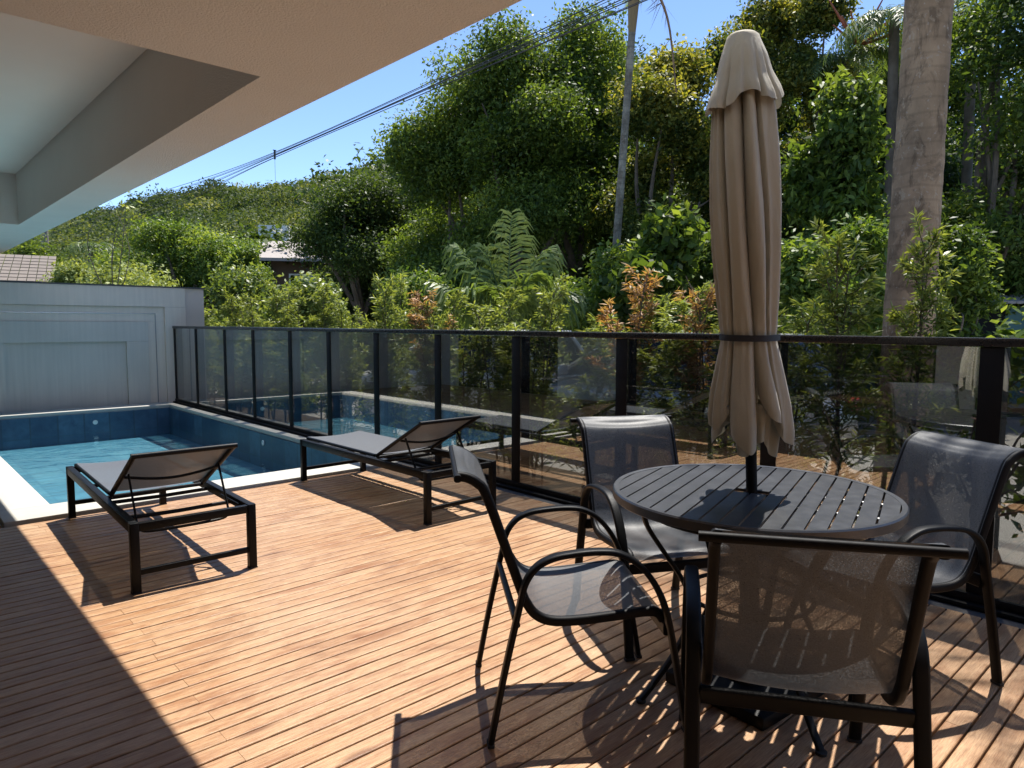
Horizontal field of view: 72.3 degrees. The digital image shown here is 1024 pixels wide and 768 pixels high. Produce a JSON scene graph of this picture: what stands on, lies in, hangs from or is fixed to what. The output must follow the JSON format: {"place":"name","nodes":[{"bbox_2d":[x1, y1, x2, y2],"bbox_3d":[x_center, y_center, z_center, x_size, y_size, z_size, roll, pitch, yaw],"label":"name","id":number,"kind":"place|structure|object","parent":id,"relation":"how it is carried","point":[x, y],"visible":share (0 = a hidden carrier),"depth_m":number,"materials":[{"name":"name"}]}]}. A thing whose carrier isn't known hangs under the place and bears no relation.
{"place":"outdoors","nodes":[
{"label":"outdoors","id":0,"kind":"place"},
{"bbox_2d":[59,241,120,281],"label":"coconut palm","id":1,"kind":"object","parent":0,"point":[76,247],"visible":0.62,"depth_m":33.45,"materials":[{"name":"green plant"}]},
{"bbox_2d":[0,434,272,503],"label":"pool floor","id":2,"kind":"structure","parent":0,"point":[50,487],"depth_m":8.84,"materials":[{"name":"tile"}]},
{"bbox_2d":[0,407,351,527],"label":"pool basin","id":3,"kind":"object","parent":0,"point":[279,454],"visible":0.24,"depth_m":9.84,"materials":[{"name":"tile"}]},
{"bbox_2d":[0,425,272,482],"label":"pool water","id":4,"kind":"structure","parent":3,"relation":"in","point":[75,442],"depth_m":9.43,"materials":[{"name":"blue liquid"}]},
{"bbox_2d":[0,402,397,527],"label":"pool coping","id":5,"kind":"object","parent":3,"relation":"on","point":[23,501],"visible":0.68,"depth_m":5.70,"materials":[{"name":"stone"}]},
{"bbox_2d":[27,0,610,240],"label":"power cable","id":6,"kind":"object","parent":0,"point":[389,102],"visible":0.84,"depth_m":14.33,"materials":[{"name":"rubber"}]},
{"bbox_2d":[95,0,1023,209],"label":"sky","id":7,"kind":"structure","parent":0,"point":[694,18],"materials":[{"name":"blue"}]},
{"bbox_2d":[206,362,1023,417],"bbox_3d":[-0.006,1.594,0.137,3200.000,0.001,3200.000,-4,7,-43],"label":"ground","id":8,"kind":"structure","parent":0,"point":[1017,412],"depth_m":13.10,"materials":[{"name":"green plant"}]},
{"bbox_2d":[0,254,55,281],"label":"tiled house","id":9,"kind":"structure","parent":8,"relation":"on","point":[15,268],"depth_m":20.49,"materials":[{"name":"tile"}]},
{"bbox_2d":[3,230,71,281],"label":"broadleaf tree","id":10,"kind":"object","parent":8,"relation":"on","point":[34,248],"visible":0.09,"depth_m":24.46,"materials":[{"name":"green plant"}]},
{"bbox_2d":[36,255,94,283],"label":"undergrowth shrub","id":11,"kind":"object","parent":8,"relation":"on","point":[65,273],"visible":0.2,"depth_m":18.53,"materials":[{"name":"green plant"}]},
{"bbox_2d":[0,280,206,412],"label":"garden wall","id":12,"kind":"structure","parent":8,"relation":"on","point":[71,345],"depth_m":10.63,"materials":[{"name":"paint"}]},
{"bbox_2d":[87,191,142,284],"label":"slender sapling","id":13,"kind":"object","parent":8,"relation":"on","point":[126,206],"visible":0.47,"depth_m":14.13,"materials":[{"name":"green plant"}]},
{"bbox_2d":[70,245,185,286],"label":"undergrowth shrub","id":14,"kind":"object","parent":8,"relation":"on","point":[140,278],"visible":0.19,"depth_m":16.46,"materials":[{"name":"green plant"}]},
{"bbox_2d":[79,210,270,320],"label":"broadleaf tree","id":15,"kind":"object","parent":8,"relation":"on","point":[192,250],"visible":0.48,"depth_m":28.48,"materials":[{"name":"green plant"}]},
{"bbox_2d":[20,0,646,266],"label":"power cable","id":16,"kind":"object","parent":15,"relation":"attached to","point":[419,95],"visible":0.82,"depth_m":13.53,"materials":[{"name":"rubber"}]},
{"bbox_2d":[51,0,630,244],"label":"power cable","id":17,"kind":"object","parent":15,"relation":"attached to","point":[401,100],"visible":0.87,"depth_m":13.94,"materials":[{"name":"rubber"}]},
{"bbox_2d":[50,0,642,251],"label":"power cable","id":18,"kind":"object","parent":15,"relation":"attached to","point":[422,93],"visible":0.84,"depth_m":12.21,"materials":[{"name":"rubber"}]},
{"bbox_2d":[199,249,285,395],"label":"undergrowth shrub","id":19,"kind":"object","parent":8,"relation":"on","point":[245,283],"visible":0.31,"depth_m":14.59,"materials":[{"name":"green plant"}]},
{"bbox_2d":[221,239,275,357],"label":"broadleaf tree","id":20,"kind":"object","parent":8,"relation":"on","point":[248,253],"visible":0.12,"depth_m":21.62,"materials":[{"name":"green plant"}]},
{"bbox_2d":[245,270,359,411],"bbox_3d":[-3.794,-0.703,13.173,2.417,2.868,2.419,-4,7,-43],"label":"undergrowth shrub","id":21,"kind":"object","parent":8,"relation":"on","point":[309,308],"visible":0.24,"depth_m":12.65,"materials":[{"name":"green plant"}]},
{"bbox_2d":[256,241,393,360],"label":"brown house","id":22,"kind":"structure","parent":8,"relation":"on","point":[279,264],"depth_m":28.55,"materials":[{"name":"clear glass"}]},
{"bbox_2d":[275,157,445,368],"bbox_3d":[-4.958,-3.975,23.892,5.287,7.221,5.201,2,5,19],"label":"broadleaf tree","id":23,"kind":"object","parent":8,"relation":"on","point":[345,220],"visible":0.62,"depth_m":22.67,"materials":[{"name":"green plant"}]},
{"bbox_2d":[378,263,474,347],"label":"undergrowth shrub","id":24,"kind":"object","parent":8,"relation":"on","point":[414,284],"visible":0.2,"depth_m":13.26,"materials":[{"name":"green plant"}]},
{"bbox_2d":[398,65,527,284],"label":"broadleaf tree","id":25,"kind":"object","parent":8,"relation":"on","point":[454,197],"depth_m":26.37,"materials":[{"name":"green plant"}]},
{"bbox_2d":[366,64,562,329],"bbox_3d":[-1.347,-4.614,19.705,5.341,9.070,4.796,0,5,-6],"label":"broadleaf tree","id":26,"kind":"object","parent":8,"relation":"on","point":[416,157],"visible":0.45,"depth_m":18.73,"materials":[{"name":"green plant"}]},
{"bbox_2d":[401,6,609,345],"bbox_3d":[0.188,-4.747,18.319,5.188,9.607,5.653,2,5,18],"label":"broadleaf tree","id":27,"kind":"object","parent":8,"relation":"on","point":[546,123],"visible":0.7,"depth_m":17.05,"materials":[{"name":"green plant"}]},
{"bbox_2d":[511,0,686,329],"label":"broadleaf tree","id":28,"kind":"object","parent":8,"relation":"on","point":[588,44],"visible":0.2,"depth_m":18.36,"materials":[{"name":"green plant"}]},
{"bbox_2d":[175,403,1023,630],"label":"fence footing","id":29,"kind":"object","parent":8,"relation":"on","point":[1001,620],"depth_m":3.29,"materials":[{"name":"stone"}]},
{"bbox_2d":[172,326,1023,622],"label":"glass fence","id":30,"kind":"object","parent":29,"relation":"on","point":[992,388],"visible":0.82,"depth_m":5.46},
{"bbox_2d":[207,394,1023,601],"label":"planting bed","id":31,"kind":"object","parent":8,"relation":"on","point":[571,482],"depth_m":6.67,"materials":[{"name":"green plant"}]},
{"bbox_2d":[204,308,220,388],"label":"hedge shrub","id":32,"kind":"object","parent":31,"relation":"on","point":[212,311],"visible":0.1,"depth_m":12.44,"materials":[{"name":"green plant"}]},
{"bbox_2d":[204,311,223,404],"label":"hedge shrub","id":33,"kind":"object","parent":31,"relation":"on","point":[208,346],"visible":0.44,"depth_m":12.16,"materials":[{"name":"green plant"}]},
{"bbox_2d":[211,317,244,404],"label":"hedge shrub","id":34,"kind":"object","parent":31,"relation":"on","point":[220,347],"visible":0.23,"depth_m":11.81,"materials":[{"name":"green plant"}]},
{"bbox_2d":[216,289,247,409],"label":"hedge shrub","id":35,"kind":"object","parent":31,"relation":"on","point":[236,317],"visible":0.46,"depth_m":11.33,"materials":[{"name":"green plant"}]},
{"bbox_2d":[222,292,271,414],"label":"hedge shrub","id":36,"kind":"object","parent":31,"relation":"on","point":[246,334],"visible":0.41,"depth_m":10.99,"materials":[{"name":"green plant"}]},
{"bbox_2d":[234,317,274,415],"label":"hedge shrub","id":37,"kind":"object","parent":31,"relation":"on","point":[246,368],"visible":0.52,"depth_m":10.54,"materials":[{"name":"green plant"}]},
{"bbox_2d":[249,321,288,420],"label":"hedge shrub","id":38,"kind":"object","parent":31,"relation":"on","point":[266,380],"visible":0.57,"depth_m":10.35,"materials":[{"name":"green plant"}]},
{"bbox_2d":[261,280,302,422],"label":"hedge shrub","id":39,"kind":"object","parent":31,"relation":"on","point":[275,298],"visible":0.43,"depth_m":9.87,"materials":[{"name":"green plant"}]},
{"bbox_2d":[266,285,316,414],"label":"hedge shrub","id":40,"kind":"object","parent":31,"relation":"on","point":[282,322],"visible":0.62,"depth_m":9.53,"materials":[{"name":"green plant"}]},
{"bbox_2d":[300,274,342,429],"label":"hedge shrub","id":41,"kind":"object","parent":31,"relation":"on","point":[322,298],"visible":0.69,"depth_m":9.24,"materials":[{"name":"green plant"}]},
{"bbox_2d":[316,321,370,433],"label":"hedge shrub","id":42,"kind":"object","parent":31,"relation":"on","point":[356,353],"visible":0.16,"depth_m":8.86,"materials":[{"name":"green plant"}]},
{"bbox_2d":[331,298,372,431],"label":"hedge shrub","id":43,"kind":"object","parent":31,"relation":"on","point":[349,368],"visible":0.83,"depth_m":8.46,"materials":[{"name":"green plant"}]},
{"bbox_2d":[348,270,421,436],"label":"hedge shrub","id":44,"kind":"object","parent":31,"relation":"on","point":[401,284],"visible":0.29,"depth_m":8.19,"materials":[{"name":"green plant"}]},
{"bbox_2d":[356,274,415,438],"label":"hedge shrub","id":45,"kind":"object","parent":31,"relation":"on","point":[379,313],"visible":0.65,"depth_m":7.75,"materials":[{"name":"green plant"}]},
{"bbox_2d":[390,288,466,459],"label":"hedge shrub","id":46,"kind":"object","parent":31,"relation":"on","point":[422,358],"visible":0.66,"depth_m":7.22,"materials":[{"name":"green plant"}]},
{"bbox_2d":[416,288,471,445],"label":"hedge shrub","id":47,"kind":"object","parent":31,"relation":"on","point":[456,310],"visible":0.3,"depth_m":7.26,"materials":[{"name":"green plant"}]},
{"bbox_2d":[450,303,511,452],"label":"hedge shrub","id":48,"kind":"object","parent":31,"relation":"on","point":[460,396],"visible":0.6,"depth_m":6.82,"materials":[{"name":"green plant"}]},
{"bbox_2d":[462,286,535,474],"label":"hedge shrub","id":49,"kind":"object","parent":31,"relation":"on","point":[501,423],"visible":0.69,"depth_m":6.58,"materials":[{"name":"green plant"}]},
{"bbox_2d":[487,323,566,479],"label":"hedge shrub","id":50,"kind":"object","parent":31,"relation":"on","point":[507,370],"visible":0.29,"depth_m":6.32,"materials":[{"name":"green plant"}]},
{"bbox_2d":[499,274,573,485],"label":"hedge shrub","id":51,"kind":"object","parent":31,"relation":"on","point":[542,392],"visible":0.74,"depth_m":5.90,"materials":[{"name":"green plant"}]},
{"bbox_2d":[548,312,616,492],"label":"hedge shrub","id":52,"kind":"object","parent":31,"relation":"on","point":[598,372],"visible":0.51,"depth_m":5.81,"materials":[{"name":"green plant"}]},
{"bbox_2d":[583,262,679,458],"bbox_3d":[0.964,0.015,5.454,0.738,1.914,0.779,3,6,28],"label":"hedge shrub","id":53,"kind":"object","parent":31,"relation":"on","point":[642,355],"visible":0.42,"depth_m":5.42,"materials":[{"name":"green plant"}]},
{"bbox_2d":[639,277,727,463],"bbox_3d":[1.326,0.117,5.073,0.768,1.780,0.717,0,5,-5],"label":"hedge shrub","id":54,"kind":"object","parent":31,"relation":"on","point":[690,352],"visible":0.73,"depth_m":5.01,"materials":[{"name":"green plant"}]},
{"bbox_2d":[685,260,789,491],"bbox_3d":[1.551,0.083,4.866,0.734,1.886,0.626,-2,5,-25],"label":"hedge shrub","id":55,"kind":"object","parent":31,"relation":"on","point":[725,449],"visible":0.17,"depth_m":4.86,"materials":[{"name":"green plant"}]},
{"bbox_2d":[737,296,831,517],"bbox_3d":[1.833,0.235,4.590,0.662,1.631,0.671,-1,5,-9],"label":"hedge shrub","id":56,"kind":"object","parent":31,"relation":"on","point":[796,463],"visible":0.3,"depth_m":4.49,"materials":[{"name":"green plant"}]},
{"bbox_2d":[788,216,893,528],"bbox_3d":[1.944,0.054,4.195,0.632,2.060,0.717,4,6,40],"label":"hedge shrub","id":57,"kind":"object","parent":31,"relation":"on","point":[836,362],"visible":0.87,"depth_m":4.08,"materials":[{"name":"green plant"}]},
{"bbox_2d":[859,207,964,511],"bbox_3d":[2.275,0.064,4.020,0.530,2.073,0.601,1,5,13],"label":"hedge shrub","id":58,"kind":"object","parent":31,"relation":"on","point":[927,295],"visible":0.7,"depth_m":3.92,"materials":[{"name":"green plant"}]},
{"bbox_2d":[918,304,1023,582],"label":"hibiscus shrub","id":59,"kind":"object","parent":31,"relation":"on","point":[1015,508],"visible":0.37,"depth_m":3.86,"materials":[{"name":"green plant"}]},
{"bbox_2d":[209,394,1023,566],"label":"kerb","id":60,"kind":"structure","parent":8,"relation":"on","point":[583,473],"depth_m":7.32,"materials":[{"name":"concrete"}]},
{"bbox_2d":[538,33,704,276],"bbox_3d":[3.660,-5.930,23.438,6.390,11.109,5.752,-1,5,-16],"label":"broadleaf tree","id":61,"kind":"object","parent":8,"relation":"on","point":[570,236],"visible":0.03,"depth_m":22.94,"materials":[{"name":"green plant"}]},
{"bbox_2d":[237,22,1023,361],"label":"wood","id":62,"kind":"object","parent":8,"relation":"on","point":[783,134],"visible":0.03,"depth_m":30.28,"materials":[{"name":"green plant"}]},
{"bbox_2d":[582,32,718,331],"bbox_3d":[3.437,-3.809,16.084,4.001,8.107,3.645,2,5,23],"label":"broadleaf tree","id":63,"kind":"object","parent":8,"relation":"on","point":[679,133],"visible":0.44,"depth_m":15.62,"materials":[{"name":"green plant"}]},
{"bbox_2d":[601,193,710,331],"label":"undergrowth shrub","id":64,"kind":"object","parent":8,"relation":"on","point":[667,243],"visible":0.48,"depth_m":10.57,"materials":[{"name":"green plant"}]},
{"bbox_2d":[686,224,718,331],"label":"undergrowth shrub","id":65,"kind":"object","parent":8,"relation":"on","point":[703,273],"visible":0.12,"depth_m":11.53,"materials":[{"name":"green plant"}]},
{"bbox_2d":[684,0,809,313],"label":"broadleaf tree","id":66,"kind":"object","parent":8,"relation":"on","point":[764,19],"visible":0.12,"depth_m":16.89,"materials":[{"name":"green plant"}]},
{"bbox_2d":[777,226,860,390],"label":"undergrowth shrub","id":67,"kind":"object","parent":8,"relation":"on","point":[798,253],"visible":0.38,"depth_m":9.59,"materials":[{"name":"green plant"}]},
{"bbox_2d":[767,0,876,316],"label":"broadleaf tree","id":68,"kind":"object","parent":8,"relation":"on","point":[808,18],"visible":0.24,"depth_m":16.09,"materials":[{"name":"green plant"}]},
{"bbox_2d":[778,61,894,389],"bbox_3d":[5.756,-2.450,12.481,2.702,6.134,2.333,-4,7,-43],"label":"broadleaf tree","id":69,"kind":"object","parent":8,"relation":"on","point":[826,178],"visible":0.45,"depth_m":11.78,"materials":[{"name":"green plant"}]},
{"bbox_2d":[787,0,900,107],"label":"queen palm","id":70,"kind":"object","parent":8,"relation":"on","point":[867,51],"visible":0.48,"depth_m":15.44,"materials":[{"name":"green plant"}]},
{"bbox_2d":[822,209,888,427],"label":"undergrowth shrub","id":71,"kind":"object","parent":8,"relation":"on","point":[871,235],"visible":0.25,"depth_m":10.21,"materials":[{"name":"green plant"}]},
{"bbox_2d":[797,13,953,223],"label":"broadleaf tree","id":72,"kind":"object","parent":8,"relation":"on","point":[867,72],"depth_m":22.25,"materials":[{"name":"green plant"}]},
{"bbox_2d":[821,2,974,398],"bbox_3d":[8.038,-3.804,14.890,2.703,8.293,2.607,-4,7,-43],"label":"queen palm","id":73,"kind":"object","parent":8,"relation":"on","point":[876,20],"visible":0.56,"depth_m":14.62,"materials":[{"name":"green plant"}]},
{"bbox_2d":[864,23,1000,259],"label":"broadleaf tree","id":74,"kind":"object","parent":8,"relation":"on","point":[952,179],"visible":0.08,"depth_m":16.86,"materials":[{"name":"green plant"}]},
{"bbox_2d":[860,292,1023,407],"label":"teal house","id":75,"kind":"structure","parent":8,"relation":"on","point":[991,326],"depth_m":13.49,"materials":[{"name":"paint"}]},
{"bbox_2d":[956,310,1005,386],"bbox_3d":[9.026,-0.481,13.560,0.900,1.900,0.040,0,5,2],"label":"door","id":76,"kind":"structure","parent":75,"relation":"in","point":[989,326],"depth_m":13.48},
{"bbox_2d":[932,216,1017,428],"bbox_3d":[7.032,-0.917,10.907,1.509,3.404,1.564,-4,7,-43],"label":"undergrowth shrub","id":77,"kind":"object","parent":8,"relation":"on","point":[971,294],"visible":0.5,"depth_m":10.68,"materials":[{"name":"green plant"}]},
{"bbox_2d":[939,0,1023,314],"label":"broadleaf tree","id":78,"kind":"object","parent":8,"relation":"on","point":[983,196],"visible":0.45,"depth_m":13.20,"materials":[{"name":"green plant"}]},
{"bbox_2d":[950,0,1023,219],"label":"queen palm","id":79,"kind":"object","parent":8,"relation":"on","point":[966,173],"visible":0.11,"depth_m":15.66,"materials":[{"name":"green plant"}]},
{"bbox_2d":[962,0,1023,320],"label":"broadleaf tree","id":80,"kind":"object","parent":8,"relation":"on","point":[1010,32],"visible":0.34,"depth_m":12.82,"materials":[{"name":"green plant"}]},
{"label":"deck base","id":81,"kind":"structure","parent":8,"relation":"on","visible":0},
{"bbox_2d":[0,0,521,253],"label":"house","id":82,"kind":"structure","parent":81,"relation":"on","point":[102,102],"depth_m":3.62,"materials":[{"name":"paint"}]},
{"bbox_2d":[0,465,1023,767],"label":"deck","id":83,"kind":"structure","parent":81,"relation":"on","point":[340,625],"depth_m":2.72,"materials":[{"name":"brown wood"}]},
{"bbox_2d":[66,443,257,594],"bbox_3d":[-2.158,0.606,4.177,0.602,0.658,1.762,-4,6,-41],"label":"sun lounger","id":84,"kind":"object","parent":83,"relation":"on","point":[160,472],"visible":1,"depth_m":3.72,"materials":[{"name":"metal"}]},
{"bbox_2d":[300,415,495,525],"bbox_3d":[-0.929,0.511,5.332,0.602,0.658,1.762,-4,7,-43],"label":"sun lounger","id":85,"kind":"object","parent":83,"relation":"on","point":[426,437],"visible":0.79,"depth_m":5.01,"materials":[{"name":"fabric"}]},
{"bbox_2d":[449,445,684,748],"bbox_3d":[0.167,0.668,2.415,0.749,0.854,0.556,0,5,-7],"label":"patio chair","id":86,"kind":"object","parent":83,"relation":"on","point":[594,592],"visible":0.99,"depth_m":2.28,"materials":[{"name":"fabric"},{"name":"metal"}]},
{"bbox_2d":[569,415,707,661],"bbox_3d":[0.619,0.611,3.095,0.556,0.854,0.749,-1,5,-14],"label":"patio chair","id":87,"kind":"object","parent":83,"relation":"on","point":[615,448],"visible":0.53,"depth_m":3.23,"materials":[{"name":"fabric"},{"name":"painted metal"}]},
{"bbox_2d":[666,664,823,730],"bbox_3d":[0.839,0.941,2.506,0.400,0.299,0.400,-4,6,-38],"label":"umbrella base","id":88,"kind":"object","parent":83,"relation":"on","point":[761,720],"visible":0.12,"depth_m":2.38,"materials":[{"name":"metal"}]},
{"bbox_2d":[705,29,794,494],"bbox_3d":[0.810,-0.069,2.423,0.327,2.203,0.273,0,5,3],"label":"patio umbrella","id":89,"kind":"object","parent":88,"relation":"in","point":[749,393],"visible":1,"depth_m":2.31,"materials":[{"name":"beige fabric"}]},
{"bbox_2d":[613,463,908,757],"bbox_3d":[0.840,0.734,2.488,0.964,0.723,0.964,3,6,31],"label":"patio table","id":90,"kind":"object","parent":83,"relation":"on","point":[692,498],"visible":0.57,"depth_m":2.33,"materials":[{"name":"paint"}]},
{"bbox_2d":[679,528,968,767],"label":"patio chair","id":91,"kind":"object","parent":83,"relation":"on","point":[817,614],"visible":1,"depth_m":1.64,"materials":[{"name":"metal"},{"name":"fabric"}]},
{"bbox_2d":[783,430,1023,701],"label":"patio chair","id":92,"kind":"object","parent":83,"relation":"on","point":[948,489],"visible":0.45,"depth_m":2.63,"materials":[{"name":"fabric"},{"name":"metal"}]},
{"bbox_2d":[207,369,1023,564],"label":"street","id":93,"kind":"structure","parent":0,"point":[1010,549],"depth_m":8.38,"materials":[{"name":"grey asphalt"}]},
{"bbox_2d":[353,329,584,436],"bbox_3d":[-0.716,-0.124,11.103,4.140,1.477,2.080,4,6,39],"label":"parked car","id":94,"kind":"object","parent":93,"relation":"on","point":[573,346],"visible":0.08,"depth_m":10.23,"materials":[{"name":"white paint"}]},
{"bbox_2d":[422,208,588,440],"bbox_3d":[-0.053,-0.766,9.216,2.040,3.147,1.754,-4,7,-43],"label":"young palm","id":95,"kind":"object","parent":93,"relation":"on","point":[487,291],"visible":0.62,"depth_m":9.12,"materials":[{"name":"green plant"}]},
{"bbox_2d":[516,265,590,342],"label":"undergrowth shrub","id":96,"kind":"object","parent":93,"relation":"on","point":[570,286],"visible":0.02,"depth_m":12.21,"materials":[{"name":"green plant"}]},
{"bbox_2d":[562,236,647,351],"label":"undergrowth shrub","id":97,"kind":"object","parent":93,"relation":"on","point":[604,264],"visible":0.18,"depth_m":11.15,"materials":[{"name":"green plant"}]},
{"bbox_2d":[607,0,682,321],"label":"thin palm","id":98,"kind":"object","parent":93,"relation":"on","point":[632,16],"visible":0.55,"depth_m":12.39,"materials":[{"name":"grey plant"}]},
{"bbox_2d":[872,0,953,488],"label":"royal palm","id":99,"kind":"object","parent":93,"relation":"on","point":[919,151],"visible":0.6,"depth_m":6.44,"materials":[{"name":"grey plant"}]},
{"bbox_2d":[509,332,860,463],"bbox_3d":[1.725,0.124,8.332,2.080,1.477,4.140,-4,6,-39],"label":"parked car","id":100,"kind":"object","parent":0,"point":[568,375],"visible":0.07,"depth_m":7.35,"materials":[{"name":"silver metal"}]},
{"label":"hill","id":101,"kind":"structure","parent":0,"visible":0},
{"bbox_2d":[22,0,620,243],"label":"power cable","id":102,"kind":"object","parent":101,"relation":"on","point":[402,98],"visible":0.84,"depth_m":13.49,"materials":[{"name":"rubber"}]},
{"bbox_2d":[54,0,604,227],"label":"power cable","id":103,"kind":"object","parent":101,"relation":"on","point":[388,101],"visible":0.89,"depth_m":14.36,"materials":[{"name":"rubber"}]},
{"bbox_2d":[50,0,625,241],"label":"power cable","id":104,"kind":"object","parent":101,"relation":"on","point":[404,98],"visible":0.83,"depth_m":13.73,"materials":[{"name":"rubber"}]},
{"bbox_2d":[0,126,979,329],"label":"hill forest","id":105,"kind":"object","parent":101,"relation":"on","point":[234,206],"visible":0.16,"depth_m":122.25,"materials":[{"name":"green plant"}]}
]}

